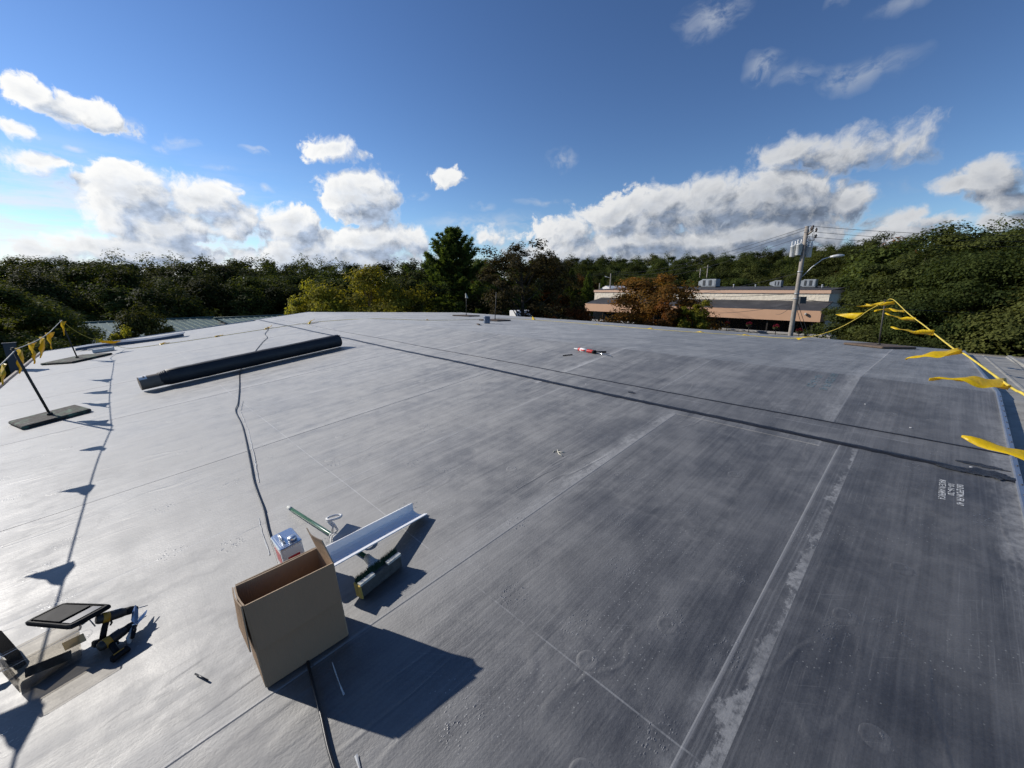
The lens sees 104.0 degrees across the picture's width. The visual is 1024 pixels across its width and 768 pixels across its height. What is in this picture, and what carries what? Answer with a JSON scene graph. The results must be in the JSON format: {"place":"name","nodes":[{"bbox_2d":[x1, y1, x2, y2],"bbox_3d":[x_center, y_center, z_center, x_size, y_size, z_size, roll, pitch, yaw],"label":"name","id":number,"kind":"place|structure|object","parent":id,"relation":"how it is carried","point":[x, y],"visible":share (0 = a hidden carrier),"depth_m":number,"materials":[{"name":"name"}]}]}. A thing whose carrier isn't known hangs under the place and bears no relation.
{"place":"outdoors","nodes":[
{"label":"outdoors","id":0,"kind":"place"},
{"bbox_2d":[0,0,1023,281],"label":"sky","id":1,"kind":"structure","parent":0,"point":[351,131],"materials":[{"name":"blue"}]},
{"bbox_3d":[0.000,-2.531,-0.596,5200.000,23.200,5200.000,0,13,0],"label":"ground","id":2,"kind":"structure","parent":0,"visible":0},
{"bbox_2d":[1,342,18,373],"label":"metal duct","id":3,"kind":"object","parent":2,"relation":"on","point":[11,360],"visible":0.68,"depth_m":9.45,"materials":[{"name":"grey metal"}]},
{"bbox_2d":[0,254,57,279],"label":"broadleaf tree","id":4,"kind":"object","parent":2,"relation":"on","point":[11,262],"visible":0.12,"depth_m":65.77,"materials":[{"name":"green plant"}]},
{"bbox_2d":[0,334,70,382],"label":"broadleaf tree","id":5,"kind":"object","parent":2,"relation":"on","point":[27,354],"visible":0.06,"depth_m":15.13,"materials":[{"name":"green plant"}]},
{"bbox_2d":[13,258,79,288],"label":"broadleaf tree","id":6,"kind":"object","parent":2,"relation":"on","point":[39,271],"visible":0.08,"depth_m":61.29,"materials":[{"name":"green plant"}]},
{"bbox_2d":[0,265,102,333],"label":"broadleaf tree","id":7,"kind":"object","parent":2,"relation":"on","point":[38,284],"visible":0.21,"depth_m":46.00,"materials":[{"name":"green plant"}]},
{"bbox_2d":[0,295,106,344],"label":"broadleaf tree","id":8,"kind":"object","parent":2,"relation":"on","point":[21,314],"visible":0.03,"depth_m":25.87,"materials":[{"name":"green plant"}]},
{"bbox_2d":[0,275,108,381],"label":"broadleaf tree","id":9,"kind":"object","parent":2,"relation":"on","point":[36,310],"visible":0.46,"depth_m":19.30,"materials":[{"name":"green plant"}]},
{"bbox_2d":[42,255,82,273],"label":"broadleaf tree","id":10,"kind":"object","parent":2,"relation":"on","point":[63,262],"visible":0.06,"depth_m":70.55,"materials":[{"name":"green plant"}]},
{"bbox_2d":[45,281,102,321],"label":"broadleaf tree","id":11,"kind":"object","parent":2,"relation":"on","point":[64,290],"visible":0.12,"depth_m":48.27,"materials":[{"name":"green plant"}]},
{"bbox_2d":[43,263,113,315],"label":"broadleaf tree","id":12,"kind":"object","parent":2,"relation":"on","point":[75,275],"visible":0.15,"depth_m":53.88,"materials":[{"name":"green plant"}]},
{"bbox_2d":[58,259,144,314],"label":"broadleaf tree","id":13,"kind":"object","parent":2,"relation":"on","point":[103,270],"visible":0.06,"depth_m":59.91,"materials":[{"name":"green plant"}]},
{"bbox_2d":[76,281,147,321],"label":"broadleaf tree","id":14,"kind":"object","parent":2,"relation":"on","point":[111,300],"visible":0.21,"depth_m":46.54,"materials":[{"name":"green plant"}]},
{"bbox_2d":[84,249,142,272],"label":"broadleaf tree","id":15,"kind":"object","parent":2,"relation":"on","point":[112,258],"visible":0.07,"depth_m":72.22,"materials":[{"name":"green plant"}]},
{"bbox_2d":[96,325,132,342],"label":"broadleaf tree","id":16,"kind":"object","parent":2,"relation":"on","point":[124,332],"visible":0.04,"depth_m":17.62,"materials":[{"name":"green plant"}]},
{"bbox_2d":[86,263,164,320],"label":"broadleaf tree","id":17,"kind":"object","parent":2,"relation":"on","point":[125,278],"visible":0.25,"depth_m":54.67,"materials":[{"name":"green plant"}]},
{"bbox_2d":[107,303,175,340],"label":"broadleaf tree","id":18,"kind":"object","parent":2,"relation":"on","point":[144,323],"visible":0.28,"depth_m":18.36,"materials":[{"name":"green plant"}]},
{"bbox_2d":[119,251,171,281],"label":"broadleaf tree","id":19,"kind":"object","parent":2,"relation":"on","point":[134,264],"visible":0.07,"depth_m":74.44,"materials":[{"name":"green plant"}]},
{"bbox_2d":[78,316,225,342],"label":"metal roofed building","id":20,"kind":"structure","parent":2,"relation":"on","point":[183,323],"depth_m":41.86,"materials":[{"name":"grey metal"}]},
{"bbox_2d":[130,275,180,317],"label":"broadleaf tree","id":21,"kind":"object","parent":2,"relation":"on","point":[158,280],"visible":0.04,"depth_m":60.30,"materials":[{"name":"green plant"}]},
{"bbox_2d":[134,261,178,287],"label":"broadleaf tree","id":22,"kind":"object","parent":2,"relation":"on","point":[159,272],"visible":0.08,"depth_m":63.72,"materials":[{"name":"green plant"}]},
{"bbox_2d":[114,280,223,321],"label":"broadleaf tree","id":23,"kind":"object","parent":2,"relation":"on","point":[163,301],"visible":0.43,"depth_m":48.38,"materials":[{"name":"green plant"}]},
{"bbox_2d":[146,250,195,276],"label":"broadleaf tree","id":24,"kind":"object","parent":2,"relation":"on","point":[168,266],"visible":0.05,"depth_m":77.63,"materials":[{"name":"green plant"}]},
{"bbox_2d":[163,255,234,314],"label":"broadleaf tree","id":25,"kind":"object","parent":2,"relation":"on","point":[184,270],"visible":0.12,"depth_m":64.10,"materials":[{"name":"green plant"}]},
{"bbox_2d":[162,259,240,321],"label":"broadleaf tree","id":26,"kind":"object","parent":2,"relation":"on","point":[180,280],"visible":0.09,"depth_m":57.53,"materials":[{"name":"green plant"}]},
{"bbox_2d":[151,273,254,321],"bbox_3d":[-43.418,-10.179,57.061,12.890,11.013,12.738,-9,16,-35],"label":"broadleaf tree","id":27,"kind":"object","parent":2,"relation":"on","point":[211,295],"visible":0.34,"depth_m":55.26,"materials":[{"name":"green plant"}]},
{"bbox_2d":[211,258,266,310],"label":"broadleaf tree","id":28,"kind":"object","parent":2,"relation":"on","point":[224,269],"visible":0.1,"depth_m":65.75,"materials":[{"name":"green plant"}]},
{"bbox_2d":[215,282,280,316],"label":"broadleaf tree","id":29,"kind":"object","parent":2,"relation":"on","point":[250,297],"visible":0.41,"depth_m":55.86,"materials":[{"name":"green plant"}]},
{"bbox_2d":[213,314,286,324],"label":"metal roofed building","id":30,"kind":"structure","parent":2,"relation":"on","point":[231,319],"depth_m":45.63,"materials":[{"name":"grey metal"}]},
{"bbox_2d":[213,273,287,320],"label":"broadleaf tree","id":31,"kind":"object","parent":2,"relation":"on","point":[252,281],"visible":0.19,"depth_m":61.33,"materials":[{"name":"green plant"}]},
{"bbox_2d":[226,253,287,305],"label":"broadleaf tree","id":32,"kind":"object","parent":2,"relation":"on","point":[268,272],"visible":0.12,"depth_m":70.34,"materials":[{"name":"green plant"}]},
{"bbox_2d":[251,274,311,314],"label":"broadleaf tree","id":33,"kind":"object","parent":2,"relation":"on","point":[278,296],"visible":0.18,"depth_m":59.75,"materials":[{"name":"green plant"}]},
{"bbox_2d":[278,271,312,308],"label":"broadleaf tree","id":34,"kind":"object","parent":2,"relation":"on","point":[297,279],"visible":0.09,"depth_m":66.42,"materials":[{"name":"green plant"}]},
{"bbox_2d":[272,255,322,287],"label":"broadleaf tree","id":35,"kind":"object","parent":2,"relation":"on","point":[287,272],"visible":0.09,"depth_m":72.93,"materials":[{"name":"green plant"}]},
{"bbox_2d":[280,253,317,272],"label":"broadleaf tree","id":36,"kind":"object","parent":2,"relation":"on","point":[287,266],"visible":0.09,"depth_m":89.18,"materials":[{"name":"green plant"}]},
{"bbox_2d":[284,278,351,314],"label":"broadleaf tree","id":37,"kind":"object","parent":2,"relation":"on","point":[296,306],"visible":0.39,"depth_m":26.15,"materials":[{"name":"green plant"}]},
{"bbox_2d":[289,265,349,311],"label":"broadleaf tree","id":38,"kind":"object","parent":2,"relation":"on","point":[332,282],"visible":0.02,"depth_m":66.30,"materials":[{"name":"green plant"}]},
{"bbox_2d":[315,257,368,291],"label":"broadleaf tree","id":39,"kind":"object","parent":2,"relation":"on","point":[340,275],"visible":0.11,"depth_m":74.48,"materials":[{"name":"green plant"}]},
{"bbox_2d":[303,264,442,311],"bbox_3d":[-10.227,-4.521,29.397,11.298,8.317,10.524,0,13,0],"label":"broadleaf tree","id":40,"kind":"object","parent":2,"relation":"on","point":[392,300],"visible":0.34,"depth_m":27.39,"materials":[{"name":"green plant"}]},
{"bbox_2d":[377,257,432,309],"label":"broadleaf tree","id":41,"kind":"object","parent":2,"relation":"on","point":[391,274],"visible":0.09,"depth_m":74.83,"materials":[{"name":"green plant"}]},
{"bbox_2d":[376,270,451,311],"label":"broadleaf tree","id":42,"kind":"object","parent":2,"relation":"on","point":[407,282],"visible":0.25,"depth_m":32.03,"materials":[{"name":"green plant"}]},
{"bbox_2d":[399,225,503,313],"bbox_3d":[-5.923,-8.766,38.523,12.672,12.398,14.124,0,13,0],"label":"white pine","id":43,"kind":"object","parent":2,"relation":"on","point":[448,247],"visible":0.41,"depth_m":36.62,"materials":[{"name":"green plant"}]},
{"bbox_2d":[0,312,1023,767],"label":"roof","id":44,"kind":"structure","parent":2,"relation":"on","point":[706,548],"depth_m":2.37,"materials":[{"name":"rubber"}]},
{"bbox_2d":[0,631,26,669],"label":"strap","id":45,"kind":"object","parent":44,"relation":"on","point":[7,645],"visible":1,"depth_m":1.89,"materials":[{"name":"black fabric"}]},
{"bbox_2d":[0,625,85,691],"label":"clear tote","id":46,"kind":"object","parent":44,"relation":"on","point":[6,670],"visible":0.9,"depth_m":1.78,"materials":[{"name":"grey plastic"}]},
{"bbox_2d":[24,650,71,677],"bbox_3d":[-2.114,1.276,1.825,0.005,0.064,0.145,10,16,35],"label":"rubber offcut","id":47,"kind":"object","parent":46,"relation":"in","point":[47,664],"visible":1,"depth_m":1.82,"materials":[{"name":"black rubber"}]},
{"bbox_2d":[25,603,110,629],"bbox_3d":[-2.154,1.121,1.938,0.338,0.054,0.130,2,13,6],"label":"bin lid","id":48,"kind":"object","parent":46,"relation":"on","point":[67,616],"visible":1,"depth_m":1.92,"materials":[{"name":"black plastic"}]},
{"bbox_2d":[8,347,91,429],"bbox_3d":[-6.495,-0.012,5.454,0.620,1.021,0.680,5,20,28],"label":"flag stand","id":49,"kind":"object","parent":44,"relation":"on","point":[35,420],"visible":1,"depth_m":5.48,"materials":[{"name":"rubber"}]},
{"bbox_2d":[40,320,111,364],"bbox_3d":[-11.248,-1.121,10.175,0.950,1.030,0.950,-3,18,7],"label":"flag stand","id":50,"kind":"object","parent":44,"relation":"on","point":[77,358],"visible":0.97,"depth_m":10.18,"materials":[{"name":"rubber"}]},
{"bbox_2d":[65,299,888,347],"bbox_3d":[-1.658,-2.080,12.793,19.268,1.452,8.621,0,13,0],"label":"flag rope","id":51,"kind":"object","parent":50,"relation":"attached to","point":[478,319],"visible":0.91,"depth_m":11.88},
{"bbox_2d":[91,605,147,647],"bbox_3d":[-1.954,1.195,2.001,0.051,0.143,0.202,-17,-14,27],"label":"cordless drill","id":52,"kind":"object","parent":44,"relation":"on","point":[104,619],"visible":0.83,"depth_m":1.95,"materials":[{"name":"black plastic"}]},
{"bbox_2d":[96,615,146,661],"bbox_3d":[-1.868,1.234,1.952,0.143,0.051,0.202,23,22,13],"label":"cordless drill","id":53,"kind":"object","parent":44,"relation":"on","point":[111,639],"visible":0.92,"depth_m":1.89,"materials":[{"name":"black plastic"}]},
{"bbox_2d":[75,332,184,350],"bbox_3d":[-11.821,-1.334,12.472,2.580,0.398,0.604,-8,15,-29],"label":"flashing strip","id":54,"kind":"object","parent":44,"relation":"on","point":[121,342],"visible":0.95,"depth_m":12.41,"materials":[{"name":"metal"}]},
{"bbox_2d":[126,605,146,643],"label":"snips","id":55,"kind":"object","parent":44,"relation":"on","point":[135,618],"visible":0.97,"depth_m":2.00,"materials":[{"name":"metal"}]},
{"bbox_2d":[137,335,341,389],"bbox_3d":[-5.015,-0.506,7.804,0.305,0.634,3.461,11,17,39],"label":"membrane roll","id":56,"kind":"object","parent":44,"relation":"on","point":[174,375],"visible":1,"depth_m":7.45,"materials":[{"name":"rubber"}]},
{"bbox_2d":[235,330,336,767],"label":"power cable","id":57,"kind":"object","parent":44,"relation":"on","point":[329,752],"visible":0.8,"depth_m":1.70,"materials":[{"name":"black rubber"}]},
{"bbox_2d":[271,528,304,563],"bbox_3d":[-1.254,0.960,2.265,0.176,0.263,0.116,12,24,43],"label":"solvent can","id":58,"kind":"object","parent":44,"relation":"on","point":[287,544],"visible":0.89,"depth_m":2.20,"materials":[{"name":"white metal"}]},
{"bbox_2d":[232,528,348,687],"bbox_3d":[-0.987,0.972,1.786,0.392,0.524,0.237,-11,17,-39],"label":"cardboard box","id":59,"kind":"object","parent":44,"relation":"on","point":[290,615],"visible":1,"depth_m":1.73,"materials":[{"name":"brown cardboard"}]},
{"bbox_2d":[287,506,401,598],"bbox_3d":[-1.191,0.945,2.504,1.208,0.145,0.276,9,16,35],"label":"push broom","id":60,"kind":"object","parent":44,"relation":"on","point":[377,572],"visible":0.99,"depth_m":2.19,"materials":[{"name":"plastic"}]},
{"bbox_2d":[325,514,342,542],"bbox_3d":[-1.130,0.910,2.520,0.095,0.140,0.165,0,13,0],"label":"twine","id":61,"kind":"object","parent":60,"relation":"attached to","point":[331,523],"visible":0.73,"depth_m":2.52,"materials":[{"name":"white fabric"}]},
{"bbox_2d":[326,503,427,565],"bbox_3d":[-0.861,0.901,2.421,0.223,0.134,0.774,8,15,30],"label":"drip edge","id":62,"kind":"object","parent":60,"relation":"on","point":[349,540],"visible":0.91,"depth_m":2.40,"materials":[{"name":"white metal"}]},
{"bbox_2d":[844,299,915,348],"bbox_3d":[7.920,-1.295,8.532,0.850,1.001,0.850,0,12,-9],"label":"flag stand","id":63,"kind":"object","parent":44,"relation":"on","point":[880,345],"visible":1,"depth_m":8.51,"materials":[{"name":"metal"}]},
{"bbox_2d":[892,299,1023,395],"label":"flag rope","id":64,"kind":"object","parent":63,"relation":"attached to","point":[990,372],"visible":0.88,"depth_m":2.71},
{"bbox_2d":[905,348,961,359],"bbox_3d":[3.331,-0.228,3.109,0.355,0.124,0.180,3,14,11],"label":"pennant flag","id":65,"kind":"object","parent":64,"relation":"hanging from","point":[940,354],"visible":0.99,"depth_m":3.13,"materials":[{"name":"yellow plastic"}]},
{"bbox_2d":[929,376,1010,389],"bbox_3d":[2.568,-0.006,2.180,0.409,0.056,0.186,0,13,0],"label":"pennant flag","id":66,"kind":"object","parent":64,"relation":"hanging from","point":[978,382],"visible":0.99,"depth_m":2.19,"materials":[{"name":"yellow plastic"}]},
{"bbox_2d":[961,435,1023,459],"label":"pennant flag","id":67,"kind":"object","parent":64,"relation":"hanging from","point":[989,445],"visible":1,"depth_m":1.39,"materials":[{"name":"yellow plastic"}]},
{"bbox_2d":[495,263,542,315],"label":"broadleaf tree","id":68,"kind":"object","parent":2,"relation":"on","point":[519,299],"visible":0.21,"depth_m":80.48,"materials":[{"name":"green plant"}]},
{"bbox_2d":[463,238,575,319],"bbox_3d":[0.909,-7.045,34.896,8.905,10.708,11.454,-9,16,-33],"label":"broadleaf tree","id":69,"kind":"object","parent":2,"relation":"on","point":[514,259],"visible":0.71,"depth_m":33.58,"materials":[{"name":"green plant"}]},
{"bbox_2d":[517,248,585,318],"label":"broadleaf tree","id":70,"kind":"object","parent":2,"relation":"on","point":[558,290],"visible":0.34,"depth_m":37.01,"materials":[{"name":"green plant"}]},
{"bbox_2d":[525,288,595,320],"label":"broadleaf tree","id":71,"kind":"object","parent":2,"relation":"on","point":[582,315],"visible":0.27,"depth_m":36.64,"materials":[{"name":"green plant"}]},
{"bbox_2d":[578,272,594,314],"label":"pine tree","id":72,"kind":"object","parent":2,"relation":"on","point":[588,295],"visible":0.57,"depth_m":92.94,"materials":[{"name":"green plant"}]},
{"bbox_2d":[647,260,669,286],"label":"broadleaf tree","id":73,"kind":"object","parent":2,"relation":"on","point":[660,265],"visible":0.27,"depth_m":145.77,"materials":[{"name":"green plant"}]},
{"bbox_2d":[595,273,729,330],"bbox_3d":[13.520,-6.437,38.120,12.026,8.044,11.748,-6,14,-22],"label":"maple tree","id":74,"kind":"object","parent":2,"relation":"on","point":[642,289],"visible":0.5,"depth_m":35.64,"materials":[{"name":"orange plant"}]},
{"bbox_2d":[644,298,693,328],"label":"broadleaf tree","id":75,"kind":"object","parent":2,"relation":"on","point":[667,313],"visible":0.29,"depth_m":31.90,"materials":[{"name":"brown plant"}]},
{"bbox_2d":[664,266,694,284],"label":"broadleaf tree","id":76,"kind":"object","parent":2,"relation":"on","point":[681,276],"visible":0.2,"depth_m":124.84,"materials":[{"name":"green plant"}]},
{"bbox_2d":[675,299,711,329],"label":"broadleaf tree","id":77,"kind":"object","parent":2,"relation":"on","point":[697,316],"visible":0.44,"depth_m":31.91,"materials":[{"name":"green plant"}]},
{"bbox_2d":[690,253,720,272],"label":"broadleaf tree","id":78,"kind":"object","parent":2,"relation":"on","point":[702,260],"visible":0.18,"depth_m":161.26,"materials":[{"name":"green plant"}]},
{"bbox_2d":[591,319,831,338],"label":"retaining wall","id":79,"kind":"structure","parent":2,"relation":"on","point":[763,332],"depth_m":38.38,"materials":[{"name":"concrete"}]},
{"bbox_2d":[585,286,849,338],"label":"commercial building","id":80,"kind":"structure","parent":2,"relation":"on","point":[747,300],"depth_m":45.75,"materials":[{"name":"beige paint"}]},
{"bbox_2d":[698,279,720,287],"bbox_3d":[28.684,-14.633,58.191,1.600,1.200,2.550,-11,17,-39],"label":"rooftop unit","id":81,"kind":"object","parent":80,"relation":"on","point":[709,283],"visible":0.97,"depth_m":57.49,"materials":[{"name":"white metal"}]},
{"bbox_2d":[739,318,756,329],"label":"window","id":82,"kind":"structure","parent":80,"relation":"in","point":[742,325],"depth_m":47.65,"materials":[{"name":"black glass"}]},
{"bbox_2d":[757,319,776,330],"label":"window","id":83,"kind":"structure","parent":80,"relation":"in","point":[761,322],"depth_m":46.21,"materials":[{"name":"black glass"}]},
{"bbox_2d":[776,320,797,332],"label":"window","id":84,"kind":"structure","parent":80,"relation":"in","point":[783,325],"depth_m":44.79,"materials":[{"name":"black glass"}]},
{"bbox_2d":[708,259,744,285],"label":"broadleaf tree","id":85,"kind":"object","parent":2,"relation":"on","point":[721,269],"visible":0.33,"depth_m":139.65,"materials":[{"name":"green plant"}]},
{"bbox_2d":[714,265,748,286],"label":"broadleaf tree","id":86,"kind":"object","parent":2,"relation":"on","point":[725,276],"visible":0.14,"depth_m":114.26,"materials":[{"name":"green plant"}]},
{"bbox_2d":[722,277,759,286],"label":"broadleaf tree","id":87,"kind":"object","parent":2,"relation":"on","point":[741,281],"visible":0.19,"depth_m":94.17,"materials":[{"name":"green plant"}]},
{"bbox_2d":[728,255,773,284],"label":"broadleaf tree","id":88,"kind":"object","parent":2,"relation":"on","point":[751,262],"visible":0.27,"depth_m":131.93,"materials":[{"name":"green plant"}]},
{"bbox_2d":[738,265,771,284],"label":"broadleaf tree","id":89,"kind":"object","parent":2,"relation":"on","point":[752,274],"visible":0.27,"depth_m":117.61,"materials":[{"name":"green plant"}]},
{"bbox_2d":[754,269,792,285],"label":"broadleaf tree","id":90,"kind":"object","parent":2,"relation":"on","point":[778,275],"visible":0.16,"depth_m":96.65,"materials":[{"name":"green plant"}]},
{"bbox_2d":[768,257,794,275],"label":"broadleaf tree","id":91,"kind":"object","parent":2,"relation":"on","point":[780,263],"visible":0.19,"depth_m":128.82,"materials":[{"name":"green plant"}]},
{"bbox_2d":[788,225,844,335],"bbox_3d":[15.251,-3.225,21.085,1.935,9.600,1.986,0,13,0],"label":"utility pole","id":92,"kind":"object","parent":2,"relation":"on","point":[801,249],"visible":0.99,"depth_m":20.40,"materials":[{"name":"grey wood"}]},
{"bbox_2d":[783,246,864,285],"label":"maple tree","id":93,"kind":"object","parent":2,"relation":"on","point":[823,270],"visible":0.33,"depth_m":65.32,"materials":[{"name":"green plant"}]},
{"bbox_2d":[831,273,882,341],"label":"maple tree","id":94,"kind":"object","parent":2,"relation":"on","point":[842,302],"visible":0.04,"depth_m":35.70,"materials":[{"name":"green plant"}]},
{"bbox_2d":[820,232,922,285],"bbox_3d":[50.518,-13.908,55.087,12.494,13.936,11.475,-4,14,-18],"label":"maple tree","id":95,"kind":"object","parent":2,"relation":"on","point":[874,241],"visible":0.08,"depth_m":54.46,"materials":[{"name":"green plant"}]},
{"bbox_2d":[818,237,927,307],"bbox_3d":[41.741,-10.521,46.252,11.287,11.911,11.109,11,17,40],"label":"broadleaf tree","id":96,"kind":"object","parent":2,"relation":"on","point":[883,256],"visible":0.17,"depth_m":44.80,"materials":[{"name":"green plant"}]},
{"bbox_2d":[841,325,912,342],"bbox_3d":[21.034,-1.119,23.217,5.494,4.529,5.078,-4,14,-17],"label":"shrub","id":97,"kind":"object","parent":2,"relation":"on","point":[862,335],"visible":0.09,"depth_m":22.82,"materials":[{"name":"green plant"}]},
{"bbox_2d":[804,241,1016,343],"bbox_3d":[25.768,-4.348,26.179,9.733,9.457,10.598,-3,14,-11],"label":"maple tree","id":98,"kind":"object","parent":2,"relation":"on","point":[899,273],"visible":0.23,"depth_m":26.15,"materials":[{"name":"green plant"}]},
{"bbox_2d":[880,335,954,349],"bbox_3d":[19.357,-0.180,19.490,4.945,4.411,5.351,4,14,15],"label":"shrub","id":99,"kind":"object","parent":2,"relation":"on","point":[938,345],"visible":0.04,"depth_m":18.68,"materials":[{"name":"green plant"}]},
{"bbox_2d":[843,220,1023,340],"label":"maple tree","id":100,"kind":"object","parent":2,"relation":"on","point":[944,238],"visible":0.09,"depth_m":30.34,"materials":[{"name":"green plant"}]},
{"bbox_2d":[870,239,1023,355],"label":"maple tree","id":101,"kind":"object","parent":2,"relation":"on","point":[949,289],"visible":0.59,"depth_m":19.65,"materials":[{"name":"green plant"}]},
{"bbox_2d":[930,224,998,255],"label":"broadleaf tree","id":102,"kind":"object","parent":2,"relation":"on","point":[978,235],"visible":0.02,"depth_m":55.10,"materials":[{"name":"green plant"}]},
{"bbox_2d":[937,259,1023,356],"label":"maple tree","id":103,"kind":"object","parent":2,"relation":"on","point":[1000,333],"visible":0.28,"depth_m":17.53,"materials":[{"name":"green plant"}]},
{"bbox_2d":[964,228,1023,310],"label":"maple tree","id":104,"kind":"object","parent":2,"relation":"on","point":[998,241],"visible":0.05,"depth_m":26.91,"materials":[{"name":"green plant"}]},
{"bbox_2d":[974,213,1023,238],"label":"broadleaf tree","id":105,"kind":"object","parent":2,"relation":"on","point":[1005,225],"visible":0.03,"depth_m":66.47,"materials":[{"name":"green plant"}]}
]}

